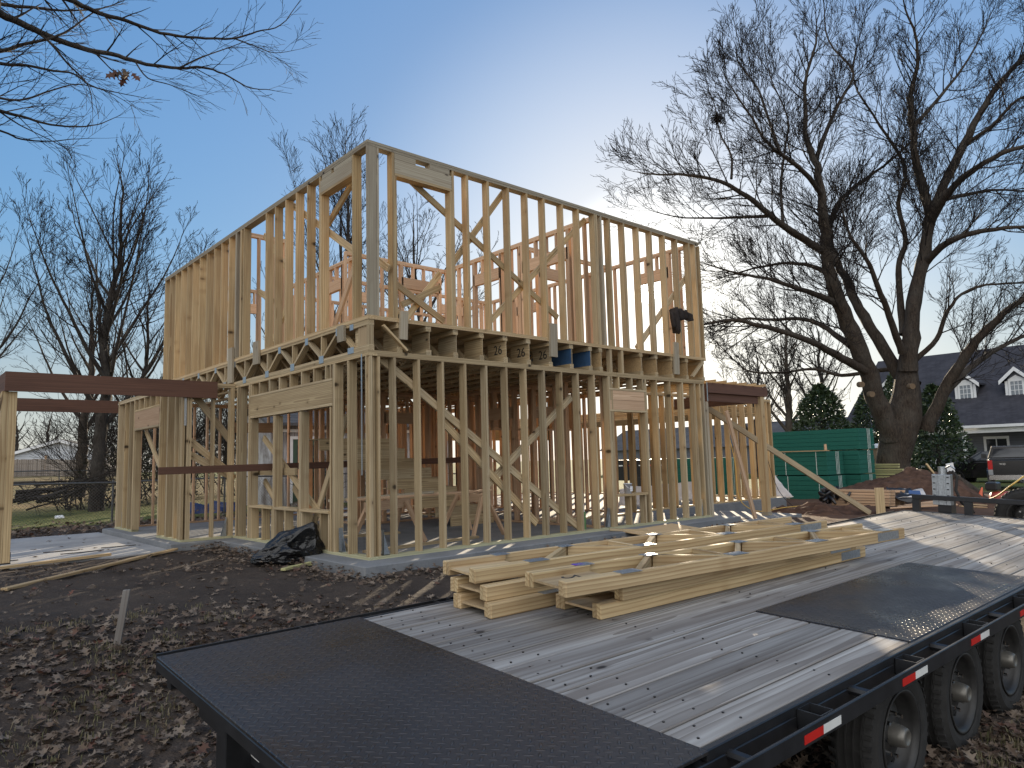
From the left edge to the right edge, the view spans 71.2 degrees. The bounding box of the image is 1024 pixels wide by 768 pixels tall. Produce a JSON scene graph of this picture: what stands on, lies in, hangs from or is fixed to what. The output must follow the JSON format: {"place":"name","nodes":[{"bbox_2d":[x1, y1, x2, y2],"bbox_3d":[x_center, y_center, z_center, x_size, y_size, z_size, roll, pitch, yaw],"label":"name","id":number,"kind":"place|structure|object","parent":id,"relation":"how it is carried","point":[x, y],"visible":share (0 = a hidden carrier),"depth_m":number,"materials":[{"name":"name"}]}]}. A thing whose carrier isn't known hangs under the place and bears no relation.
{"place":"outdoors","nodes":[
{"label":"outdoors","id":0,"kind":"place"},
{"bbox_2d":[10,535,132,560],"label":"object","id":1,"kind":"structure","parent":0,"point":[79,549],"depth_m":12.12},
{"bbox_2d":[0,459,1023,767],"bbox_3d":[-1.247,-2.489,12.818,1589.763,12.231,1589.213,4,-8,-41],"label":"ground","id":2,"kind":"structure","parent":0,"point":[282,585],"depth_m":7.31,"materials":[{"name":"soil"}]},
{"bbox_2d":[15,411,43,450],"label":"bare tree","id":3,"kind":"object","parent":2,"relation":"on","point":[16,445],"visible":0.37,"depth_m":95.50,"materials":[{"name":"brown plant"}]},
{"bbox_2d":[16,412,70,446],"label":"bare tree","id":4,"kind":"object","parent":2,"relation":"on","point":[46,440],"visible":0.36,"depth_m":88.29,"materials":[{"name":"brown plant"}]},
{"bbox_2d":[0,187,90,372],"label":"bare tree","id":5,"kind":"object","parent":2,"relation":"on","point":[7,337],"visible":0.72,"depth_m":28.48,"materials":[{"name":"brown plant"}]},
{"bbox_2d":[0,553,110,569],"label":"loose board","id":6,"kind":"object","parent":2,"relation":"on","point":[53,561],"visible":1,"depth_m":10.67,"materials":[{"name":"yellow wood"}]},
{"bbox_2d":[12,451,116,515],"bbox_3d":[-13.553,3.098,21.711,3.188,2.092,2.385,2,-7,-28],"label":"branch pile","id":7,"kind":"object","parent":2,"relation":"on","point":[53,493],"visible":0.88,"depth_m":21.74,"materials":[{"name":"brown plant"}]},
{"bbox_2d":[14,459,116,476],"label":"board fence","id":8,"kind":"object","parent":2,"relation":"on","point":[26,466],"visible":0.21,"depth_m":77.50,"materials":[{"name":"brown wood"}]},
{"bbox_2d":[14,439,116,475],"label":"white house","id":9,"kind":"structure","parent":2,"relation":"on","point":[21,454],"depth_m":85.71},
{"bbox_2d":[33,471,115,510],"bbox_3d":[-14.868,3.696,24.493,1.725,1.598,3.104,-5,-7,31],"label":"shrub","id":10,"kind":"object","parent":2,"relation":"on","point":[68,506],"visible":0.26,"depth_m":24.23,"materials":[{"name":"brown plant"}]},
{"bbox_2d":[0,260,154,496],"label":"bare tree","id":11,"kind":"object","parent":2,"relation":"on","point":[90,365],"visible":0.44,"depth_m":33.50,"materials":[{"name":"brown plant"}]},
{"bbox_2d":[0,532,166,569],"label":"patio slab","id":12,"kind":"structure","parent":2,"relation":"on","point":[21,551],"depth_m":12.63,"materials":[{"name":"concrete"}]},
{"bbox_2d":[0,371,217,564],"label":"patio porch frame","id":13,"kind":"object","parent":12,"relation":"on","point":[11,404],"visible":1,"depth_m":11.37,"materials":[{"name":"brown wood"}]},
{"bbox_2d":[0,548,177,590],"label":"loose board","id":14,"kind":"object","parent":2,"relation":"on","point":[16,586],"visible":0.92,"depth_m":9.73,"materials":[{"name":"yellow wood"}]},
{"bbox_2d":[0,122,217,511],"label":"bare tree","id":15,"kind":"object","parent":2,"relation":"on","point":[105,313],"visible":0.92,"depth_m":24.00,"materials":[{"name":"brown plant"}]},
{"bbox_2d":[16,395,205,505],"bbox_3d":[-14.390,2.490,26.166,6.691,5.101,5.027,4,-8,-41],"label":"shrub","id":16,"kind":"object","parent":2,"relation":"on","point":[114,442],"visible":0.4,"depth_m":25.89,"materials":[{"name":"brown plant"}]},
{"bbox_2d":[71,265,167,431],"bbox_3d":[-14.456,0.041,28.031,5.176,9.653,4.690,4,-8,-41],"label":"bare tree","id":17,"kind":"object","parent":2,"relation":"on","point":[146,364],"visible":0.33,"depth_m":27.88,"materials":[{"name":"brown plant"}]},
{"bbox_2d":[113,589,130,645],"bbox_3d":[-3.279,2.041,5.978,0.139,0.620,0.033,1,-7,-21],"label":"survey stake","id":18,"kind":"object","parent":2,"relation":"on","point":[121,616],"visible":0.58,"depth_m":5.98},
{"bbox_2d":[13,468,235,500],"bbox_3d":[-21.556,4.279,28.490,24.056,1.552,0.079,4,-8,-41],"label":"chain link fence","id":19,"kind":"object","parent":2,"relation":"on","point":[37,471],"visible":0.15,"depth_m":30.35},
{"bbox_2d":[27,366,236,498],"bbox_3d":[-15.312,2.193,31.037,7.356,5.737,8.886,-1,-6,-1],"label":"shrub","id":20,"kind":"object","parent":2,"relation":"on","point":[117,434],"visible":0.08,"depth_m":29.36,"materials":[{"name":"brown plant"}]},
{"bbox_2d":[0,0,323,174],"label":"oak tree","id":21,"kind":"object","parent":2,"relation":"on","point":[44,35],"visible":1,"depth_m":8.70,"materials":[{"name":"brown plant"}]},
{"bbox_2d":[75,394,248,496],"bbox_3d":[-14.600,2.480,30.681,7.431,6.454,7.437,4,-8,-41],"label":"shrub","id":22,"kind":"object","parent":2,"relation":"on","point":[223,445],"visible":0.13,"depth_m":30.92,"materials":[{"name":"brown plant"}]},
{"bbox_2d":[192,396,236,493],"bbox_3d":[-11.858,2.688,34.868,8.501,6.377,6.531,4,-8,-41],"label":"shrub","id":23,"kind":"object","parent":2,"relation":"on","point":[223,412],"visible":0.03,"depth_m":33.41,"materials":[{"name":"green plant"}]},
{"bbox_2d":[190,501,246,513],"bbox_3d":[-9.195,3.863,22.174,2.088,0.560,0.870,4,-8,-41],"label":"blue tarp","id":24,"kind":"object","parent":2,"relation":"on","point":[201,507],"visible":0.12,"depth_m":22.01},
{"bbox_2d":[0,554,451,749],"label":"dirt clods","id":25,"kind":"object","parent":2,"relation":"on","point":[134,680],"visible":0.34,"depth_m":7.50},
{"bbox_2d":[12,473,455,525],"bbox_3d":[-9.518,3.459,20.610,21.629,1.505,0.079,4,-8,-41],"label":"chain link fence","id":26,"kind":"object","parent":2,"relation":"on","point":[112,506],"visible":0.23,"depth_m":19.25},
{"bbox_2d":[227,261,304,352],"bbox_3d":[-11.521,-0.234,37.313,5.118,12.014,7.647,-3,-6,17],"label":"bare tree","id":27,"kind":"object","parent":2,"relation":"on","point":[263,314],"visible":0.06,"depth_m":36.45,"materials":[{"name":"brown plant"}]},
{"bbox_2d":[250,522,324,564],"bbox_3d":[-3.149,2.252,10.123,1.047,0.577,0.707,1,-7,-23],"label":"rubbish bag","id":28,"kind":"object","parent":2,"relation":"on","point":[287,546],"visible":0.88,"depth_m":9.96,"materials":[{"name":"black plastic"}]},
{"bbox_2d":[281,561,311,570],"bbox_3d":[-2.849,2.421,9.523,0.075,0.032,0.645,-4,-6,19],"label":"lumber scrap","id":29,"kind":"object","parent":2,"relation":"on","point":[292,566],"visible":0.72,"depth_m":9.42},
{"bbox_2d":[292,457,344,506],"bbox_3d":[-6.237,3.137,23.077,1.688,1.957,1.888,4,-8,-41],"label":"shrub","id":30,"kind":"object","parent":2,"relation":"on","point":[318,485],"visible":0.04,"depth_m":22.71,"materials":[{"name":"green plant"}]},
{"bbox_2d":[227,407,448,506],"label":"old shed","id":31,"kind":"structure","parent":2,"relation":"on","point":[265,455],"depth_m":24.38,"materials":[{"name":"grey"}]},
{"bbox_2d":[293,439,313,501],"bbox_3d":[-7.119,2.963,24.611,0.900,2.100,0.073,4,-8,-41],"label":"door","id":32,"kind":"structure","parent":31,"relation":"in","point":[295,441],"depth_m":24.42,"materials":[{"name":"white glass"}]},
{"bbox_2d":[270,103,415,404],"bbox_3d":[-8.722,-4.634,37.410,7.800,20.801,7.133,0,-6,-18],"label":"bare tree","id":33,"kind":"object","parent":2,"relation":"on","point":[346,204],"visible":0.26,"depth_m":37.81,"materials":[{"name":"brown plant"}]},
{"bbox_2d":[338,189,498,324],"bbox_3d":[-3.960,-1.951,33.655,6.911,14.326,7.940,4,-8,-41],"label":"bare tree","id":34,"kind":"object","parent":2,"relation":"on","point":[406,258],"visible":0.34,"depth_m":33.65,"materials":[{"name":"brown plant"}]},
{"bbox_2d":[102,493,786,578],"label":"house slab","id":35,"kind":"structure","parent":2,"relation":"on","point":[147,534],"depth_m":12.31,"materials":[{"name":"concrete"}]},
{"bbox_2d":[344,531,400,537],"bbox_3d":[-2.662,2.624,12.371,1.521,0.040,0.140,2,-7,-32],"label":"floor board","id":36,"kind":"object","parent":35,"relation":"on","point":[364,535],"visible":0.34,"depth_m":12.36,"materials":[{"name":"brown wood"}]},
{"bbox_2d":[347,498,426,550],"bbox_3d":[-1.896,2.131,10.932,0.636,0.705,1.291,-4,-7,23],"label":"sawhorse","id":37,"kind":"object","parent":35,"relation":"on","point":[401,503],"visible":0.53,"depth_m":11.26,"materials":[{"name":"brown wood"}]},
{"bbox_2d":[357,489,492,500],"bbox_3d":[-1.425,1.837,11.859,0.140,0.038,3.015,-7,-8,42],"label":"plank","id":38,"kind":"object","parent":37,"relation":"on","point":[406,496],"visible":0.5,"depth_m":11.79,"materials":[{"name":"brown wood"}]},
{"bbox_2d":[328,491,433,501],"bbox_3d":[-2.042,1.781,11.352,1.807,0.084,0.090,3,-8,-37],"label":"plank","id":39,"kind":"object","parent":38,"relation":"on","point":[412,493],"visible":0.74,"depth_m":11.54,"materials":[{"name":"grey wood"}]},
{"bbox_2d":[309,438,493,526],"bbox_3d":[-2.082,1.917,13.819,3.630,1.719,1.000,4,-8,-41],"label":"stair","id":40,"kind":"object","parent":35,"relation":"on","point":[405,474],"visible":0.38,"depth_m":13.64,"materials":[{"name":"brown wood"}]},
{"bbox_2d":[362,535,478,552],"bbox_3d":[-1.323,2.427,10.864,0.090,0.040,2.209,-7,-8,43],"label":"floor board","id":41,"kind":"object","parent":35,"relation":"on","point":[431,542],"visible":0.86,"depth_m":10.90,"materials":[{"name":"brown wood"}]},
{"bbox_2d":[114,139,775,560],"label":"timber house","id":42,"kind":"structure","parent":35,"relation":"on","point":[458,359],"depth_m":12.67,"materials":[{"name":"brown wood"}]},
{"bbox_2d":[158,457,460,474],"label":"laminated beam","id":43,"kind":"structure","parent":42,"relation":"attached to","point":[215,469],"depth_m":11.77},
{"bbox_2d":[623,483,632,493],"bbox_3d":[2.098,1.884,12.899,0.166,0.180,0.184,4,-8,-41],"label":"bucket","id":44,"kind":"object","parent":42,"relation":"on","point":[628,488],"visible":1,"depth_m":12.85,"materials":[{"name":"plastic"}]},
{"bbox_2d":[669,307,693,333],"bbox_3d":[3.387,-1.241,14.255,0.760,0.550,0.161,4,-8,-41],"label":"jacket","id":45,"kind":"object","parent":42,"relation":"hanging from","point":[677,315],"visible":1,"depth_m":14.08,"materials":[{"name":"fabric"}]},
{"bbox_2d":[730,441,796,511],"bbox_3d":[7.036,2.159,18.759,2.522,2.270,0.694,-1,-6,-1],"label":"extension cord","id":46,"kind":"object","parent":42,"relation":"hanging from","point":[737,486],"visible":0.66,"depth_m":18.62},
{"bbox_2d":[768,461,792,505],"bbox_3d":[7.176,1.915,19.472,0.222,2.804,1.322,1,-6,-19],"label":"extension cord","id":47,"kind":"object","parent":42,"relation":"hanging from","point":[777,487],"visible":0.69,"depth_m":19.45,"materials":[{"name":"rubber"}]},
{"bbox_2d":[447,493,503,535],"bbox_3d":[-0.703,2.260,12.446,0.636,0.705,1.291,2,-7,-31],"label":"sawhorse","id":48,"kind":"object","parent":35,"relation":"on","point":[475,497],"visible":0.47,"depth_m":12.08,"materials":[{"name":"brown wood"}]},
{"bbox_2d":[584,510,585,528],"bbox_3d":[1.240,2.301,12.311,0.066,0.460,0.068,4,-8,-41],"label":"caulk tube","id":49,"kind":"object","parent":35,"relation":"on","point":[584,519],"visible":0.26,"depth_m":12.28,"materials":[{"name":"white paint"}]},
{"bbox_2d":[550,513,624,521],"bbox_3d":[1.619,2.772,14.845,2.209,0.040,0.140,3,-8,-36],"label":"floor board","id":50,"kind":"object","parent":35,"relation":"on","point":[601,516],"visible":0.2,"depth_m":14.86,"materials":[{"name":"brown wood"}]},
{"bbox_2d":[609,528,647,531],"bbox_3d":[1.980,2.484,12.146,0.638,0.077,0.100,-2,-6,3],"label":"slab board","id":51,"kind":"object","parent":35,"relation":"on","point":[621,529],"visible":0.96,"depth_m":12.11,"materials":[{"name":"brown wood"}]},
{"bbox_2d":[619,482,692,505],"bbox_3d":[4.043,2.911,18.992,3.727,0.534,0.238,4,-8,-41],"label":"plastic sheet","id":52,"kind":"object","parent":35,"relation":"on","point":[622,499],"visible":0.29,"depth_m":18.71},
{"bbox_2d":[623,523,697,534],"bbox_3d":[2.700,2.530,12.309,0.758,0.114,1.603,-8,-9,44],"label":"plywood offcut","id":53,"kind":"object","parent":35,"relation":"on","point":[665,528],"visible":0.57,"depth_m":12.45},
{"bbox_2d":[0,504,1023,767],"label":"fallen leaves","id":54,"kind":"object","parent":2,"relation":"on","point":[202,744],"visible":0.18,"depth_m":5.26,"materials":[{"name":"brown plant"}]},
{"bbox_2d":[0,602,1023,767],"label":"grass tufts","id":55,"kind":"object","parent":2,"relation":"on","point":[1015,743],"visible":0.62,"depth_m":4.92,"materials":[{"name":"plant"}]},
{"bbox_2d":[156,465,1023,767],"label":"flatbed trailer","id":56,"kind":"object","parent":2,"relation":"on","point":[902,653],"visible":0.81,"depth_m":3.55,"materials":[{"name":"black paint"}]},
{"bbox_2d":[453,588,558,618],"bbox_3d":[1.208,1.443,5.624,3.751,0.150,0.435,3,-8,-39],"label":"floor truss","id":57,"kind":"object","parent":56,"relation":"on","point":[494,609],"visible":0.24,"depth_m":4.49,"materials":[{"name":"yellow wood"}]},
{"bbox_2d":[450,575,555,601],"bbox_3d":[1.222,1.355,5.672,3.801,0.148,0.435,3,-8,-38],"label":"floor truss","id":58,"kind":"object","parent":57,"relation":"on","point":[499,589],"visible":0.11,"depth_m":4.51,"materials":[{"name":"yellow wood"}]},
{"bbox_2d":[443,516,826,583],"bbox_3d":[1.233,1.265,5.700,3.851,0.141,0.435,3,-7,-35],"label":"floor truss","id":59,"kind":"object","parent":58,"relation":"on","point":[494,567],"visible":0.98,"depth_m":5.30,"materials":[{"name":"yellow wood"}]},
{"bbox_2d":[556,546,865,619],"bbox_3d":[1.686,1.423,5.407,3.261,0.142,0.435,3,-8,-38],"label":"floor truss","id":60,"kind":"object","parent":56,"relation":"on","point":[603,605],"visible":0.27,"depth_m":4.73,"materials":[{"name":"yellow wood"}]},
{"bbox_2d":[610,547,855,600],"bbox_3d":[1.675,1.329,5.362,2.851,0.137,0.435,3,-8,-38],"label":"floor truss","id":61,"kind":"object","parent":60,"relation":"on","point":[627,593],"visible":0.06,"depth_m":4.78,"materials":[{"name":"yellow wood"}]},
{"bbox_2d":[525,523,904,597],"bbox_3d":[1.708,1.227,5.216,3.661,0.137,0.435,3,-7,-34],"label":"floor truss","id":62,"kind":"object","parent":61,"relation":"on","point":[577,579],"visible":1,"depth_m":4.86,"materials":[{"name":"yellow wood"}]},
{"bbox_2d":[618,459,661,485],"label":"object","id":63,"kind":"object","parent":2,"relation":"on","point":[621,470],"visible":0.16,"depth_m":36.61,"materials":[{"name":"black paint"}]},
{"bbox_2d":[667,457,735,494],"bbox_3d":[7.195,3.558,27.112,1.236,1.495,2.469,4,-8,-41],"label":"panel bundle","id":64,"kind":"object","parent":2,"relation":"on","point":[689,473],"visible":0.03,"depth_m":26.36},
{"bbox_2d":[600,417,846,473],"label":"house","id":65,"kind":"structure","parent":2,"relation":"on","point":[776,427],"depth_m":79.79,"materials":[{"name":"grey"}]},
{"bbox_2d":[690,510,801,521],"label":"porch slab","id":66,"kind":"structure","parent":2,"relation":"on","point":[743,514],"depth_m":16.11,"materials":[{"name":"concrete"}]},
{"bbox_2d":[635,379,771,515],"bbox_3d":[4.329,1.518,16.173,2.370,2.930,2.150,4,-8,-41],"label":"entry porch frame","id":67,"kind":"object","parent":66,"relation":"on","point":[723,393],"visible":0.81,"depth_m":16.01,"materials":[{"name":"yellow wood"}]},
{"bbox_2d":[724,410,756,518],"bbox_3d":[4.843,1.716,15.126,0.898,2.309,0.051,3,-8,-38],"label":"leaning board","id":68,"kind":"object","parent":66,"relation":"on","point":[740,463],"visible":0.86,"depth_m":15.10,"materials":[{"name":"brown wood"}]},
{"bbox_2d":[715,342,794,476],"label":"bare tree","id":69,"kind":"object","parent":2,"relation":"on","point":[757,376],"visible":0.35,"depth_m":62.69,"materials":[{"name":"brown plant"}]},
{"bbox_2d":[704,307,851,431],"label":"bare tree","id":70,"kind":"object","parent":2,"relation":"on","point":[785,389],"visible":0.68,"depth_m":52.80,"materials":[{"name":"brown plant"}]},
{"bbox_2d":[775,475,793,497],"bbox_3d":[8.112,3.067,21.554,0.522,0.710,1.090,1,-7,-23],"label":"plastic sheet","id":71,"kind":"object","parent":2,"relation":"on","point":[784,492],"visible":0.6,"depth_m":21.48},
{"bbox_2d":[708,407,870,514],"bbox_3d":[6.687,1.855,17.250,4.503,2.824,0.074,0,-6,-15],"label":"kicker brace","id":72,"kind":"object","parent":2,"relation":"on","point":[793,463],"visible":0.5,"depth_m":17.26,"materials":[{"name":"brown wood"}]},
{"bbox_2d":[591,0,1023,475],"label":"bare tree","id":73,"kind":"object","parent":2,"relation":"on","point":[900,419],"visible":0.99,"depth_m":26.17,"materials":[{"name":"brown plant"}]},
{"bbox_2d":[709,109,723,128],"bbox_3d":[6.895,-8.885,24.009,0.616,0.619,0.579,4,-8,-41],"label":"squirrel nest","id":74,"kind":"object","parent":73,"relation":"on","point":[717,117],"visible":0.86,"depth_m":23.94,"materials":[{"name":"brown plant"}]},
{"bbox_2d":[776,475,846,498],"bbox_3d":[10.213,3.606,25.030,1.247,0.800,2.469,4,-8,-41],"label":"panel bundle","id":75,"kind":"object","parent":2,"relation":"on","point":[801,487],"visible":0.42,"depth_m":24.41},
{"bbox_2d":[774,451,843,474],"bbox_3d":[10.180,2.797,25.178,1.250,0.780,2.457,4,-8,-41],"label":"panel bundle","id":76,"kind":"object","parent":75,"relation":"on","point":[823,463],"visible":0.77,"depth_m":24.39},
{"bbox_2d":[780,450,829,451],"bbox_3d":[9.704,2.340,24.773,0.060,0.030,2.600,4,-8,-41],"label":"bundle board","id":77,"kind":"object","parent":76,"relation":"on","point":[804,451],"visible":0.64,"depth_m":24.43,"materials":[{"name":"yellow wood"}]},
{"bbox_2d":[767,311,866,429],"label":"bare tree","id":78,"kind":"object","parent":2,"relation":"on","point":[816,362],"visible":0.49,"depth_m":59.24,"materials":[{"name":"brown plant"}]},
{"bbox_2d":[782,383,872,454],"bbox_3d":[17.253,2.964,40.154,5.462,6.182,5.144,-4,-6,20],"label":"evergreen tree","id":79,"kind":"object","parent":2,"relation":"on","point":[823,392],"visible":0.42,"depth_m":39.86,"materials":[{"name":"green plant"}]},
{"bbox_2d":[756,501,900,515],"bbox_3d":[8.099,3.291,18.497,4.400,0.528,2.000,-2,-6,0],"label":"dirt pile","id":80,"kind":"object","parent":2,"relation":"on","point":[817,508],"visible":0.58,"depth_m":18.06,"materials":[{"name":"red soil"}]},
{"bbox_2d":[897,504,933,506],"bbox_3d":[10.338,3.027,17.900,1.234,0.104,0.160,-4,-6,19],"label":"loose plank","id":81,"kind":"object","parent":80,"relation":"on","point":[911,505],"visible":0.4,"depth_m":17.93,"materials":[{"name":"brown wood"}]},
{"bbox_2d":[818,486,851,504],"bbox_3d":[8.826,3.031,19.514,0.884,0.494,0.852,4,-8,-41],"label":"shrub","id":82,"kind":"object","parent":2,"relation":"on","point":[827,496],"visible":0.65,"depth_m":19.47,"materials":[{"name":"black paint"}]},
{"bbox_2d":[836,474,875,485],"bbox_3d":[11.536,3.630,25.581,1.226,0.795,2.465,4,-8,-41],"label":"panel bundle","id":83,"kind":"object","parent":2,"relation":"on","point":[851,479],"visible":0.19,"depth_m":24.57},
{"bbox_2d":[790,450,874,473],"bbox_3d":[11.488,2.804,25.648,1.236,0.795,2.468,4,-8,-41],"label":"panel bundle","id":84,"kind":"object","parent":83,"relation":"on","point":[858,461],"visible":0.49,"depth_m":24.62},
{"bbox_2d":[772,428,874,450],"bbox_3d":[11.098,2.069,26.110,1.230,0.715,3.628,4,-8,-41],"label":"panel bundle","id":85,"kind":"object","parent":84,"relation":"on","point":[847,439],"visible":0.75,"depth_m":25.25,"materials":[{"name":"plastic"}]},
{"bbox_2d":[832,489,904,505],"bbox_3d":[10.066,3.183,20.003,1.497,0.581,2.475,-7,-8,40],"label":"plank pile","id":86,"kind":"object","parent":2,"relation":"on","point":[863,497],"visible":0.5,"depth_m":19.15,"materials":[{"name":"brown wood"}]},
{"bbox_2d":[903,488,925,494],"bbox_3d":[11.293,3.050,20.128,0.577,0.186,1.312,-4,-7,24],"label":"house wrap","id":87,"kind":"object","parent":86,"relation":"on","point":[921,490],"visible":0.34,"depth_m":20.18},
{"bbox_3d":[10.506,3.035,19.653,1.195,0.216,1.057,4,-8,-41],"label":"white tarp","id":88,"kind":"object","parent":86,"relation":"on","visible":0},
{"bbox_2d":[886,487,922,502],"bbox_3d":[10.765,3.042,19.693,0.759,0.401,1.260,-3,-6,16],"label":"black tarp","id":89,"kind":"object","parent":88,"relation":"on","point":[905,497],"visible":0.65,"depth_m":19.38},
{"bbox_2d":[908,490,920,493],"bbox_3d":[10.942,2.954,19.440,0.373,0.124,0.169,-2,-6,0],"label":"printed roll","id":90,"kind":"object","parent":88,"relation":"on","point":[913,492],"visible":0.79,"depth_m":19.44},
{"bbox_2d":[873,443,877,463],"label":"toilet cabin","id":91,"kind":"object","parent":2,"relation":"on","point":[875,450],"depth_m":40.64,"materials":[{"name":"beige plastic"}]},
{"bbox_2d":[874,488,885,513],"bbox_3d":[9.041,3.090,17.534,0.209,1.080,0.036,-3,-6,13],"label":"brace stake","id":92,"kind":"object","parent":2,"relation":"on","point":[879,500],"visible":0.64,"depth_m":17.54,"materials":[{"name":"brown wood"}]},
{"bbox_2d":[842,390,922,468],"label":"evergreen tree","id":93,"kind":"object","parent":2,"relation":"on","point":[859,410],"visible":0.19,"depth_m":43.04,"materials":[{"name":"green plant"}]},
{"bbox_2d":[863,464,903,478],"bbox_3d":[12.368,3.623,26.968,0.146,1.180,4.800,3,-8,-36],"label":"lumber stack","id":94,"kind":"object","parent":2,"relation":"on","point":[886,471],"visible":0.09,"depth_m":25.56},
{"bbox_2d":[873,372,936,468],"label":"evergreen tree","id":95,"kind":"object","parent":2,"relation":"on","point":[888,384],"visible":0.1,"depth_m":49.42,"materials":[{"name":"green plant"}]},
{"bbox_2d":[840,467,995,508],"bbox_3d":[12.240,3.273,22.023,5.200,1.447,3.800,-2,-6,0],"label":"dirt pile","id":96,"kind":"object","parent":2,"relation":"on","point":[913,478],"visible":0.44,"depth_m":21.29,"materials":[{"name":"red soil"}]},
{"bbox_2d":[946,463,954,471],"bbox_3d":[13.363,2.558,21.800,0.269,0.323,0.061,-2,-6,1],"label":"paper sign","id":97,"kind":"object","parent":96,"relation":"on","point":[950,468],"visible":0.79,"depth_m":21.79,"materials":[{"name":"paper"}]},
{"bbox_2d":[890,504,957,508],"bbox_3d":[9.948,2.959,17.300,1.432,0.118,0.160,-4,-7,25],"label":"loose plank","id":98,"kind":"object","parent":2,"relation":"on","point":[911,506],"visible":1,"depth_m":17.36,"materials":[{"name":"brown wood"}]},
{"bbox_2d":[841,345,1023,467],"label":"grey house","id":99,"kind":"structure","parent":2,"relation":"on","point":[989,414],"depth_m":53.58,"materials":[{"name":"grey"}]},
{"bbox_2d":[983,436,1009,450],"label":"window","id":100,"kind":"structure","parent":99,"relation":"in","point":[989,441],"depth_m":52.68,"materials":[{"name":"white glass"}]},
{"bbox_2d":[911,382,977,474],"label":"evergreen tree","id":101,"kind":"object","parent":2,"relation":"on","point":[928,394],"visible":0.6,"depth_m":43.52,"materials":[{"name":"green plant"}]},
{"bbox_2d":[985,482,1007,498],"bbox_3d":[11.600,2.599,17.064,0.584,0.520,0.402,-2,-6,0],"label":"air compressor","id":102,"kind":"object","parent":2,"relation":"on","point":[994,487],"visible":0.41,"depth_m":16.97,"materials":[{"name":"red paint"}]},
{"bbox_2d":[981,445,1023,481],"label":"pickup truck","id":103,"kind":"object","parent":2,"relation":"on","point":[1005,462],"visible":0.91,"depth_m":30.96,"materials":[{"name":"black paint"}]},
{"bbox_2d":[991,476,1023,497],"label":"air hose","id":104,"kind":"object","parent":2,"relation":"on","point":[1007,487],"visible":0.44,"depth_m":14.03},
{"bbox_2d":[0,0,1023,471],"label":"sky","id":105,"kind":"structure","parent":0,"point":[520,93],"materials":[{"name":"blue"}]},
{"bbox_3d":[13.855,3.383,22.528,2.600,0.815,2.000,4,-8,-41],"label":"dirt pile","id":106,"kind":"object","parent":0,"visible":0},
{"bbox_2d":[946,471,983,494],"bbox_3d":[13.640,3.039,21.586,1.135,0.872,0.344,-1,-6,-1],"label":"log","id":107,"kind":"object","parent":106,"relation":"on","point":[968,484],"visible":0.33,"depth_m":21.49,"materials":[{"name":"wood"}]},
{"label":"street","id":108,"kind":"structure","parent":0,"visible":0},
{"bbox_2d":[935,451,1023,482],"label":"pickup truck","id":109,"kind":"object","parent":108,"relation":"on","point":[978,470],"visible":0.42,"depth_m":41.58,"materials":[{"name":"black paint"}]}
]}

